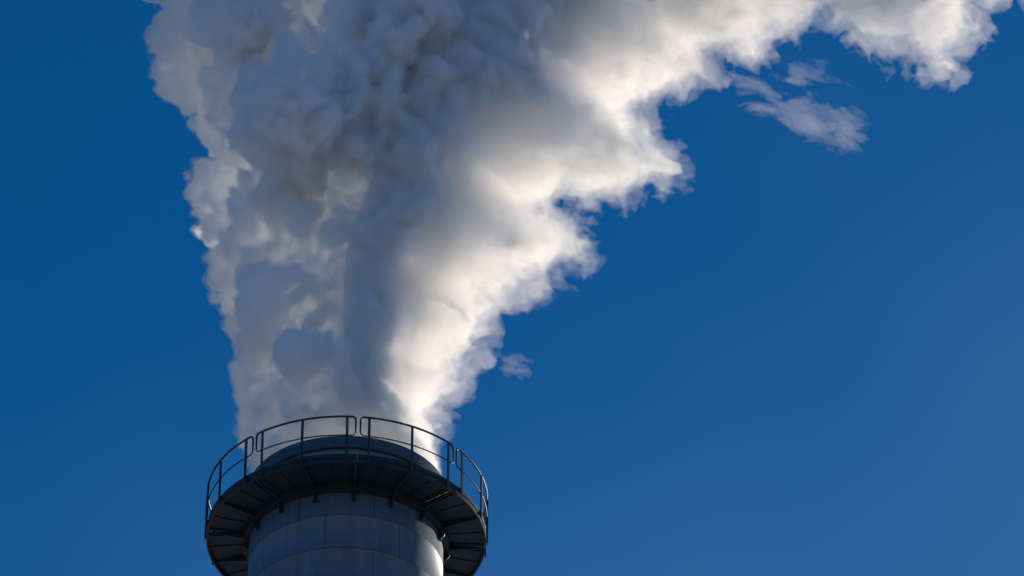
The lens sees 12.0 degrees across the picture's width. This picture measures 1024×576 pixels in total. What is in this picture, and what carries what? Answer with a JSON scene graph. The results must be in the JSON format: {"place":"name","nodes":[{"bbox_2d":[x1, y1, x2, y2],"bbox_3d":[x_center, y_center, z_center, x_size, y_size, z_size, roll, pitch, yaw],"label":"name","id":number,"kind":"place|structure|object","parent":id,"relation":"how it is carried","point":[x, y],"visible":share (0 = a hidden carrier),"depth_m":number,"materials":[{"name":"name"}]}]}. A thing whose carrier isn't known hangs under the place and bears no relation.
{"place":"outdoors","nodes":[
{"label":"outdoors","id":0,"kind":"place"},
{"bbox_2d":[0,0,1023,575],"label":"sky","id":1,"kind":"structure","parent":0,"point":[689,287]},
{"label":"ground","id":2,"kind":"structure","parent":0,"visible":0},
{"bbox_2d":[204,415,487,575],"bbox_3d":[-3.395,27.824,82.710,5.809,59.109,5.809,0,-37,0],"label":"chimney","id":3,"kind":"object","parent":2,"relation":"on","point":[346,504],"visible":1,"depth_m":98.17,"materials":[{"name":"metal"}]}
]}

